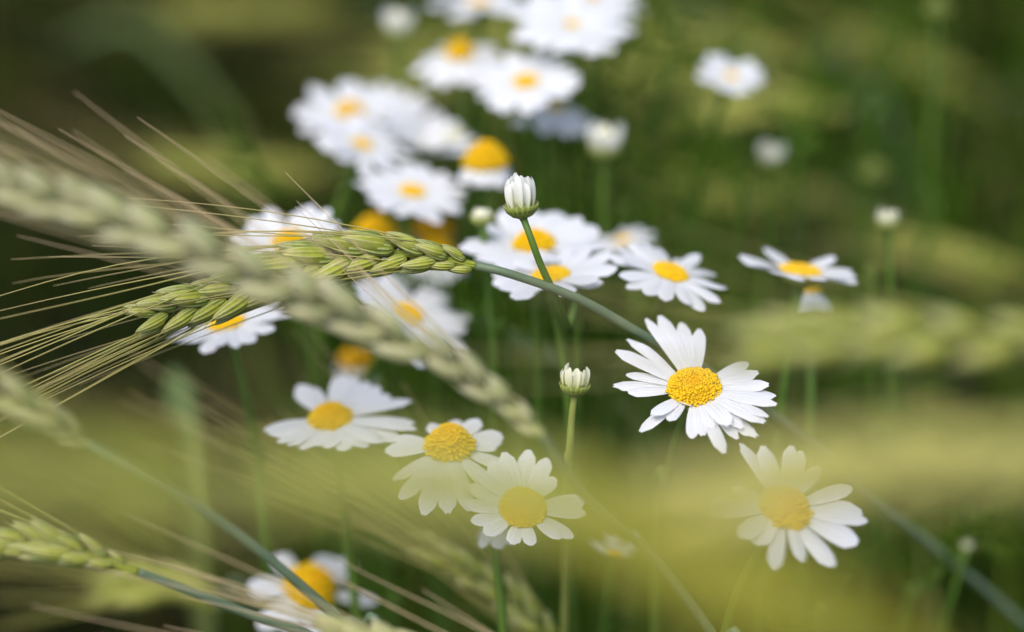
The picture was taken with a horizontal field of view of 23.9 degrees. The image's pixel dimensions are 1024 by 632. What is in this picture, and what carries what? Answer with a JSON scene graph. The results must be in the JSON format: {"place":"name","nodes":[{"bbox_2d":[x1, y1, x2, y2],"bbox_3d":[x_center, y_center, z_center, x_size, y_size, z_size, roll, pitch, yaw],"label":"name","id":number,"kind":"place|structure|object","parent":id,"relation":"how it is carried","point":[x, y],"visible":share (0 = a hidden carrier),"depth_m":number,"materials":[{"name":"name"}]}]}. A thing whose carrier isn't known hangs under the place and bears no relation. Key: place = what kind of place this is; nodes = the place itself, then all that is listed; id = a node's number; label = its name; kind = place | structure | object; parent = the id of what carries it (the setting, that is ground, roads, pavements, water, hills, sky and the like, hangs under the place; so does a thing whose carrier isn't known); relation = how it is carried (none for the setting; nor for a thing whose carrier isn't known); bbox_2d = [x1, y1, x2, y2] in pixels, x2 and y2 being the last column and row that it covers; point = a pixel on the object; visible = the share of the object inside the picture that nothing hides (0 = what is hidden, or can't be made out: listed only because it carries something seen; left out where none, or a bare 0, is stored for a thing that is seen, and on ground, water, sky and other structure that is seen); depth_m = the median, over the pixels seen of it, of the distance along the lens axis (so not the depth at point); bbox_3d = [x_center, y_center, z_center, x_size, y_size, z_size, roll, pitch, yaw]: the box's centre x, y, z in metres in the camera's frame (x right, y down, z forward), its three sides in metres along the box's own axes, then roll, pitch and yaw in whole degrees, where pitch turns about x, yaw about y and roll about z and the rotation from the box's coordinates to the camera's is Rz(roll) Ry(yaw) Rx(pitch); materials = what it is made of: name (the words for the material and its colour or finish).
{"place":"outdoors","nodes":[
{"label":"outdoors","id":0,"kind":"place"},
{"bbox_2d":[0,0,1023,631],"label":"ground","id":1,"kind":"structure","parent":0,"point":[100,394],"depth_m":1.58,"materials":[{"name":"green plant"}]},
{"bbox_2d":[0,456,269,631],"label":"wheat stalk","id":2,"kind":"object","parent":1,"relation":"on","point":[119,592],"visible":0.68,"depth_m":0.72,"materials":[{"name":"green plant"}]},
{"bbox_2d":[50,19,262,571],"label":"wheat leaf","id":3,"kind":"object","parent":1,"relation":"on","point":[170,51],"visible":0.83,"depth_m":1.20,"materials":[{"name":"green plant"}]},
{"bbox_2d":[0,385,316,560],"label":"wheat stalk","id":4,"kind":"object","parent":1,"relation":"on","point":[150,488],"visible":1,"depth_m":0.28,"materials":[{"name":"green plant"}]},
{"bbox_2d":[0,512,360,631],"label":"wheat stalk","id":5,"kind":"object","parent":1,"relation":"on","point":[37,531],"visible":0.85,"depth_m":0.54,"materials":[{"name":"green plant"}]},
{"bbox_2d":[163,367,213,631],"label":"wheat leaf","id":6,"kind":"object","parent":1,"relation":"on","point":[189,447],"visible":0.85,"depth_m":0.72,"materials":[{"name":"green plant"}]},
{"bbox_2d":[0,356,381,624],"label":"wheat stalk","id":7,"kind":"object","parent":1,"relation":"on","point":[23,403],"visible":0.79,"depth_m":0.51,"materials":[{"name":"green plant"}]},
{"bbox_2d":[172,304,336,631],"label":"daisy","id":8,"kind":"object","parent":1,"relation":"on","point":[233,337],"visible":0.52,"depth_m":0.62,"materials":[{"name":"white plant"}]},
{"bbox_2d":[31,515,488,631],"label":"wheat stalk","id":9,"kind":"object","parent":1,"relation":"on","point":[323,622],"visible":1,"depth_m":0.53,"materials":[{"name":"plant"}]},
{"bbox_2d":[23,115,527,570],"bbox_3d":[-0.096,0.082,1.076,0.208,0.383,0.052,-6,31,-11],"label":"wheat stalk","id":10,"kind":"object","parent":1,"relation":"on","point":[192,167],"visible":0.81,"depth_m":0.98,"materials":[{"name":"green plant"}]},
{"bbox_2d":[61,0,524,401],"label":"wheat stalk","id":11,"kind":"object","parent":1,"relation":"on","point":[257,14],"visible":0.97,"depth_m":1.15,"materials":[{"name":"green plant"}]},
{"bbox_2d":[201,112,416,606],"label":"daisy","id":12,"kind":"object","parent":1,"relation":"on","point":[358,143],"visible":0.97,"depth_m":0.68,"materials":[{"name":"white plant"}]},
{"bbox_2d":[248,552,376,631],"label":"daisy","id":13,"kind":"object","parent":1,"relation":"on","point":[317,579],"visible":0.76,"depth_m":0.64,"materials":[{"name":"white plant"}]},
{"bbox_2d":[231,205,403,554],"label":"daisy","id":14,"kind":"object","parent":1,"relation":"on","point":[306,352],"visible":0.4,"depth_m":0.63,"materials":[{"name":"white plant"}]},
{"bbox_2d":[207,80,458,627],"bbox_3d":[-0.052,0.147,0.839,0.074,0.507,0.095,0,30,0],"label":"daisy","id":15,"kind":"object","parent":1,"relation":"on","point":[367,104],"visible":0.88,"depth_m":0.70,"materials":[{"name":"white plant"}]},
{"bbox_2d":[264,374,415,621],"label":"daisy","id":16,"kind":"object","parent":1,"relation":"on","point":[352,395],"visible":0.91,"depth_m":0.61,"materials":[{"name":"white plant"}]},
{"bbox_2d":[121,322,559,631],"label":"wheat stalk","id":17,"kind":"object","parent":1,"relation":"on","point":[465,567],"visible":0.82,"depth_m":0.63,"materials":[{"name":"green plant"}]},
{"bbox_2d":[218,102,475,611],"bbox_3d":[-0.052,0.162,0.810,0.079,0.509,0.058,21,36,31],"label":"daisy","id":18,"kind":"object","parent":1,"relation":"on","point":[419,136],"visible":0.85,"depth_m":0.69,"materials":[{"name":"white plant"}]},
{"bbox_2d":[0,92,727,631],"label":"wheat stalk","id":19,"kind":"object","parent":1,"relation":"on","point":[142,230],"visible":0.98,"depth_m":0.50,"materials":[{"name":"green plant"}]},
{"bbox_2d":[286,345,481,622],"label":"daisy","id":20,"kind":"object","parent":1,"relation":"on","point":[347,360],"visible":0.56,"depth_m":0.70,"materials":[{"name":"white plant"}]},
{"bbox_2d":[266,213,522,613],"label":"daisy","id":21,"kind":"object","parent":1,"relation":"on","point":[379,222],"visible":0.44,"depth_m":0.67,"materials":[{"name":"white plant"}]},
{"bbox_2d":[320,522,472,629],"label":"mayweed shoot","id":22,"kind":"object","parent":1,"relation":"on","point":[395,616],"visible":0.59,"depth_m":0.67,"materials":[{"name":"green plant"}]},
{"bbox_2d":[362,82,433,590],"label":"daisy","id":23,"kind":"object","parent":1,"relation":"on","point":[416,102],"visible":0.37,"depth_m":0.72,"materials":[{"name":"white plant"}]},
{"bbox_2d":[334,275,470,613],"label":"daisy","id":24,"kind":"object","parent":1,"relation":"on","point":[428,303],"visible":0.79,"depth_m":0.64,"materials":[{"name":"white plant"}]},
{"bbox_2d":[328,128,495,631],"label":"daisy bud","id":25,"kind":"object","parent":1,"relation":"on","point":[453,134],"visible":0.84,"depth_m":0.72,"materials":[{"name":"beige plant"}]},
{"bbox_2d":[341,208,513,631],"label":"daisy","id":26,"kind":"object","parent":1,"relation":"on","point":[440,580],"visible":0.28,"depth_m":0.68,"materials":[{"name":"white plant"}]},
{"bbox_2d":[353,162,510,625],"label":"daisy","id":27,"kind":"object","parent":1,"relation":"on","point":[408,190],"visible":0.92,"depth_m":0.66,"materials":[{"name":"white plant"}]},
{"bbox_2d":[410,218,481,631],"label":"daisy","id":28,"kind":"object","parent":1,"relation":"on","point":[424,228],"visible":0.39,"depth_m":0.70,"materials":[{"name":"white plant"}]},
{"bbox_2d":[383,7,514,631],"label":"daisy bud","id":29,"kind":"object","parent":1,"relation":"on","point":[397,23],"visible":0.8,"depth_m":0.73,"materials":[{"name":"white plant"}]},
{"bbox_2d":[284,39,617,620],"bbox_3d":[-0.019,0.147,0.823,0.083,0.522,0.096,-18,35,-29],"label":"daisy","id":30,"kind":"object","parent":1,"relation":"on","point":[462,62],"visible":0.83,"depth_m":0.69,"materials":[{"name":"white plant"}]},
{"bbox_2d":[386,331,531,628],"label":"daisy","id":31,"kind":"object","parent":1,"relation":"on","point":[457,432],"visible":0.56,"depth_m":0.59,"materials":[{"name":"white plant"}]},
{"bbox_2d":[244,22,702,620],"bbox_3d":[-0.009,0.059,1.085,0.197,0.414,0.050,-7,31,-12],"label":"wheat stalk","id":32,"kind":"object","parent":1,"relation":"on","point":[410,86],"visible":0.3,"depth_m":0.98,"materials":[{"name":"green plant"}]},
{"bbox_2d":[319,0,641,631],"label":"daisy","id":33,"kind":"object","parent":1,"relation":"on","point":[474,9],"visible":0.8,"depth_m":0.72,"materials":[{"name":"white plant"}]},
{"bbox_2d":[450,333,523,631],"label":"flower stem","id":34,"kind":"object","parent":1,"relation":"on","point":[518,451],"visible":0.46,"depth_m":0.66,"materials":[{"name":"green plant"}]},
{"bbox_2d":[469,207,508,631],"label":"daisy bud","id":35,"kind":"object","parent":1,"relation":"on","point":[481,218],"visible":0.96,"depth_m":0.62,"materials":[{"name":"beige plant"}]},
{"bbox_2d":[476,526,509,631],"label":"daisy","id":36,"kind":"object","parent":1,"relation":"on","point":[498,542],"visible":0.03,"depth_m":0.60,"materials":[{"name":"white plant"}]},
{"bbox_2d":[392,264,600,578],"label":"mayweed shoot","id":37,"kind":"object","parent":1,"relation":"on","point":[502,330],"visible":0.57,"depth_m":0.65,"materials":[{"name":"green plant"}]},
{"bbox_2d":[203,360,816,631],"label":"wheat stalk","id":38,"kind":"object","parent":1,"relation":"on","point":[335,484],"visible":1,"depth_m":0.30,"materials":[{"name":"green plant"}]},
{"bbox_2d":[0,198,1023,627],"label":"wheat stalk","id":39,"kind":"object","parent":1,"relation":"on","point":[190,306],"visible":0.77,"depth_m":0.57,"materials":[{"name":"green plant"}]},
{"bbox_2d":[0,0,1023,631],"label":"wheat leaves","id":40,"kind":"object","parent":1,"relation":"on","point":[26,272],"visible":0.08,"depth_m":1.22,"materials":[{"name":"green plant"}]},
{"bbox_2d":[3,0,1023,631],"bbox_3d":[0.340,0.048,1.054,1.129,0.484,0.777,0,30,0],"label":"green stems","id":41,"kind":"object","parent":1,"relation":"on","point":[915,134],"visible":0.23,"depth_m":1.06,"materials":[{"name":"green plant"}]},
{"bbox_2d":[410,140,623,631],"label":"daisy","id":42,"kind":"object","parent":1,"relation":"on","point":[484,163],"visible":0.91,"depth_m":0.65,"materials":[{"name":"white plant"}]},
{"bbox_2d":[459,210,604,625],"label":"daisy","id":43,"kind":"object","parent":1,"relation":"on","point":[551,232],"visible":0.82,"depth_m":0.62,"materials":[{"name":"white plant"}]},
{"bbox_2d":[425,52,649,631],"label":"daisy","id":44,"kind":"object","parent":1,"relation":"on","point":[530,83],"visible":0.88,"depth_m":0.67,"materials":[{"name":"white plant"}]},
{"bbox_2d":[449,450,626,607],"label":"daisy","id":45,"kind":"object","parent":1,"relation":"on","point":[513,538],"visible":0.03,"depth_m":0.58,"materials":[{"name":"white plant"}]},
{"bbox_2d":[259,0,821,440],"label":"wheat stalk","id":46,"kind":"object","parent":1,"relation":"on","point":[418,40],"visible":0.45,"depth_m":0.95,"materials":[{"name":"green plant"}]},
{"bbox_2d":[465,64,619,629],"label":"mayweed shoot","id":47,"kind":"object","parent":1,"relation":"on","point":[542,153],"visible":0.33,"depth_m":0.74,"materials":[{"name":"green plant"}]},
{"bbox_2d":[503,173,582,473],"bbox_3d":[0.008,0.200,0.707,0.016,0.546,0.026,6,31,11],"label":"daisy bud","id":48,"kind":"object","parent":1,"relation":"on","point":[520,198],"visible":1,"depth_m":0.57,"materials":[{"name":"white plant"}]},
{"bbox_2d":[465,120,623,573],"bbox_3d":[0.026,0.159,0.811,0.032,0.513,0.099,19,35,30],"label":"daisy bud","id":49,"kind":"object","parent":1,"relation":"on","point":[604,139],"visible":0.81,"depth_m":0.67,"materials":[{"name":"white plant"}]},
{"bbox_2d":[453,300,640,631],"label":"wheat leaf","id":50,"kind":"object","parent":1,"relation":"on","point":[526,346],"visible":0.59,"depth_m":0.70,"materials":[{"name":"green plant"}]},
{"bbox_2d":[492,247,617,631],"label":"daisy","id":51,"kind":"object","parent":1,"relation":"on","point":[579,266],"visible":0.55,"depth_m":0.60,"materials":[{"name":"white plant"}]},
{"bbox_2d":[505,104,620,602],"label":"daisy","id":52,"kind":"object","parent":1,"relation":"on","point":[552,120],"visible":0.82,"depth_m":0.69,"materials":[{"name":"white plant"}]},
{"bbox_2d":[487,274,653,604],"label":"mayweed shoot","id":53,"kind":"object","parent":1,"relation":"on","point":[569,345],"visible":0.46,"depth_m":0.65,"materials":[{"name":"green plant"}]},
{"bbox_2d":[244,379,903,631],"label":"wheat stalk","id":54,"kind":"object","parent":1,"relation":"on","point":[806,602],"visible":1,"depth_m":0.28,"materials":[{"name":"green plant"}]},
{"bbox_2d":[559,362,590,631],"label":"daisy bud","id":55,"kind":"object","parent":1,"relation":"on","point":[574,391],"visible":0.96,"depth_m":0.57,"materials":[{"name":"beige plant"}]},
{"bbox_2d":[504,544,704,631],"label":"grass","id":56,"kind":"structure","parent":1,"relation":"on","point":[610,590],"depth_m":0.68,"materials":[{"name":"green plant"}]},
{"bbox_2d":[530,0,684,593],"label":"daisy","id":57,"kind":"object","parent":1,"relation":"on","point":[588,82],"visible":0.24,"depth_m":0.72,"materials":[{"name":"white plant"}]},
{"bbox_2d":[524,105,707,622],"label":"mayweed shoot","id":58,"kind":"object","parent":1,"relation":"on","point":[627,206],"visible":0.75,"depth_m":0.70,"materials":[{"name":"green plant"}]},
{"bbox_2d":[506,0,731,619],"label":"daisy","id":59,"kind":"object","parent":1,"relation":"on","point":[585,27],"visible":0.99,"depth_m":0.69,"materials":[{"name":"white plant"}]},
{"bbox_2d":[542,242,726,631],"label":"daisy","id":60,"kind":"object","parent":1,"relation":"on","point":[665,277],"visible":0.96,"depth_m":0.61,"materials":[{"name":"white plant"}]},
{"bbox_2d":[552,267,718,631],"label":"mayweed shoot","id":61,"kind":"object","parent":1,"relation":"on","point":[608,442],"visible":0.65,"depth_m":0.66,"materials":[{"name":"green plant"}]},
{"bbox_2d":[538,54,763,631],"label":"daisy","id":62,"kind":"object","parent":1,"relation":"on","point":[725,75],"visible":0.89,"depth_m":0.69,"materials":[{"name":"white plant"}]},
{"bbox_2d":[283,0,1023,631],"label":"mayweed foliage","id":63,"kind":"object","parent":1,"relation":"on","point":[877,152],"visible":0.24,"depth_m":0.98,"materials":[{"name":"green plant"}]},
{"bbox_2d":[592,211,716,631],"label":"daisy","id":64,"kind":"object","parent":1,"relation":"on","point":[627,236],"visible":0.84,"depth_m":0.67,"materials":[{"name":"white plant"}]},
{"bbox_2d":[451,42,866,504],"bbox_3d":[0.064,0.079,1.031,0.188,0.433,0.050,-8,31,-13],"label":"wheat stalk","id":65,"kind":"object","parent":1,"relation":"on","point":[737,60],"visible":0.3,"depth_m":0.92,"materials":[{"name":"green plant"}]},
{"bbox_2d":[597,0,742,631],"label":"mayweed shoot","id":66,"kind":"object","parent":1,"relation":"on","point":[661,102],"visible":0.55,"depth_m":0.72,"materials":[{"name":"green plant"}]},
{"bbox_2d":[612,315,776,631],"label":"daisy","id":67,"kind":"object","parent":1,"relation":"on","point":[713,395],"visible":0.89,"depth_m":0.57,"materials":[{"name":"white plant"}]},
{"bbox_2d":[620,97,782,631],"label":"mayweed shoot","id":68,"kind":"object","parent":1,"relation":"on","point":[683,207],"visible":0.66,"depth_m":0.72,"materials":[{"name":"green plant"}]},
{"bbox_2d":[594,288,851,631],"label":"daisy","id":69,"kind":"object","parent":1,"relation":"on","point":[813,294],"visible":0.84,"depth_m":0.63,"materials":[{"name":"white plant"}]},
{"bbox_2d":[432,225,1023,409],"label":"wheat stalk","id":70,"kind":"object","parent":1,"relation":"on","point":[812,336],"visible":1,"depth_m":0.44,"materials":[{"name":"green plant"}]},
{"bbox_2d":[650,100,835,630],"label":"mayweed shoot","id":71,"kind":"object","parent":1,"relation":"on","point":[743,197],"visible":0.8,"depth_m":0.70,"materials":[{"name":"green plant"}]},
{"bbox_2d":[559,0,939,538],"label":"wheat stalk","id":72,"kind":"object","parent":1,"relation":"on","point":[760,50],"visible":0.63,"depth_m":1.00,"materials":[{"name":"green plant"}]},
{"bbox_2d":[540,133,974,624],"bbox_3d":[0.110,0.079,1.094,0.209,0.369,0.056,-4,30,-7],"label":"wheat stalk","id":73,"kind":"object","parent":1,"relation":"on","point":[715,192],"visible":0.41,"depth_m":1.00,"materials":[{"name":"green plant"}]},
{"bbox_2d":[548,70,984,627],"bbox_3d":[0.106,0.098,0.993,0.188,0.438,0.050,-8,31,-13],"label":"wheat stalk","id":74,"kind":"object","parent":1,"relation":"on","point":[737,110],"visible":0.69,"depth_m":0.88,"materials":[{"name":"green plant"}]},
{"bbox_2d":[748,139,785,551],"bbox_3d":[0.063,0.149,0.848,0.040,0.495,0.069,0,30,0],"label":"daisy bud","id":75,"kind":"object","parent":1,"relation":"on","point":[773,153],"visible":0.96,"depth_m":0.71,"materials":[{"name":"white plant"}]},
{"bbox_2d":[721,442,867,631],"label":"daisy","id":76,"kind":"object","parent":1,"relation":"on","point":[843,535],"visible":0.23,"depth_m":0.54,"materials":[{"name":"white plant"}]},
{"bbox_2d":[738,248,856,564],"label":"daisy","id":77,"kind":"object","parent":1,"relation":"on","point":[799,283],"visible":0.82,"depth_m":0.61,"materials":[{"name":"white plant"}]},
{"bbox_2d":[739,67,880,597],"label":"mayweed shoot","id":78,"kind":"object","parent":1,"relation":"on","point":[801,157],"visible":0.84,"depth_m":0.74,"materials":[{"name":"green plant"}]},
{"bbox_2d":[613,411,1023,549],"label":"wheat stalk","id":79,"kind":"object","parent":1,"relation":"on","point":[835,477],"visible":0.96,"depth_m":0.33,"materials":[{"name":"green plant"}]},
{"bbox_2d":[804,518,908,631],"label":"mayweed shoot","id":80,"kind":"object","parent":1,"relation":"on","point":[836,593],"visible":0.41,"depth_m":0.64,"materials":[{"name":"green plant"}]},
{"bbox_2d":[802,0,950,590],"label":"flower stem","id":81,"kind":"object","parent":1,"relation":"on","point":[937,11],"visible":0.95,"depth_m":0.76,"materials":[{"name":"green plant"}]},
{"bbox_2d":[811,0,954,622],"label":"mayweed shoot","id":82,"kind":"object","parent":1,"relation":"on","point":[875,110],"visible":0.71,"depth_m":0.80,"materials":[{"name":"green plant"}]},
{"bbox_2d":[750,177,1023,294],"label":"wheat stalk","id":83,"kind":"object","parent":1,"relation":"on","point":[961,259],"visible":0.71,"depth_m":0.90,"materials":[{"name":"green plant"}]},
{"bbox_2d":[761,0,1023,102],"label":"wheat stalk","id":84,"kind":"object","parent":1,"relation":"on","point":[845,35],"visible":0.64,"depth_m":1.10,"materials":[{"name":"green plant"}]},
{"bbox_2d":[824,160,961,590],"bbox_3d":[0.124,0.139,0.896,0.047,0.463,0.088,0,30,0],"label":"daisy bud","id":85,"kind":"object","parent":1,"relation":"on","point":[872,170],"visible":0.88,"depth_m":0.78,"materials":[{"name":"green plant"}]},
{"bbox_2d":[790,473,1021,575],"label":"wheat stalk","id":86,"kind":"object","parent":1,"relation":"on","point":[934,526],"visible":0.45,"depth_m":1.00,"materials":[{"name":"green plant"}]},
{"bbox_2d":[858,206,959,631],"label":"daisy bud","id":87,"kind":"object","parent":1,"relation":"on","point":[887,221],"visible":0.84,"depth_m":0.67,"materials":[{"name":"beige plant"}]},
{"bbox_2d":[832,472,1023,631],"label":"mayweed shoot","id":88,"kind":"object","parent":1,"relation":"on","point":[912,589],"visible":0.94,"depth_m":0.67,"materials":[{"name":"green plant"}]},
{"bbox_2d":[851,150,1005,630],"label":"mayweed shoot","id":89,"kind":"object","parent":1,"relation":"on","point":[926,240],"visible":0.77,"depth_m":0.76,"materials":[{"name":"green plant"}]},
{"bbox_2d":[853,265,1021,631],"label":"daisy bud","id":90,"kind":"object","parent":1,"relation":"on","point":[871,272],"visible":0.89,"depth_m":0.71,"materials":[{"name":"green plant"}]},
{"bbox_2d":[939,538,973,631],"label":"daisy bud","id":91,"kind":"object","parent":1,"relation":"on","point":[959,571],"visible":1,"depth_m":0.66,"materials":[{"name":"green plant"}]},
{"bbox_2d":[0,0,1023,631],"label":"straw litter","id":92,"kind":"object","parent":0,"point":[216,422],"visible":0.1,"depth_m":1.29,"materials":[{"name":"plant"}]},
{"bbox_2d":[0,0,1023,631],"bbox_3d":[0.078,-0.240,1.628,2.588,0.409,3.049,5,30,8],"label":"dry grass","id":93,"kind":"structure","parent":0,"point":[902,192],"depth_m":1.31,"materials":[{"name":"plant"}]}
]}

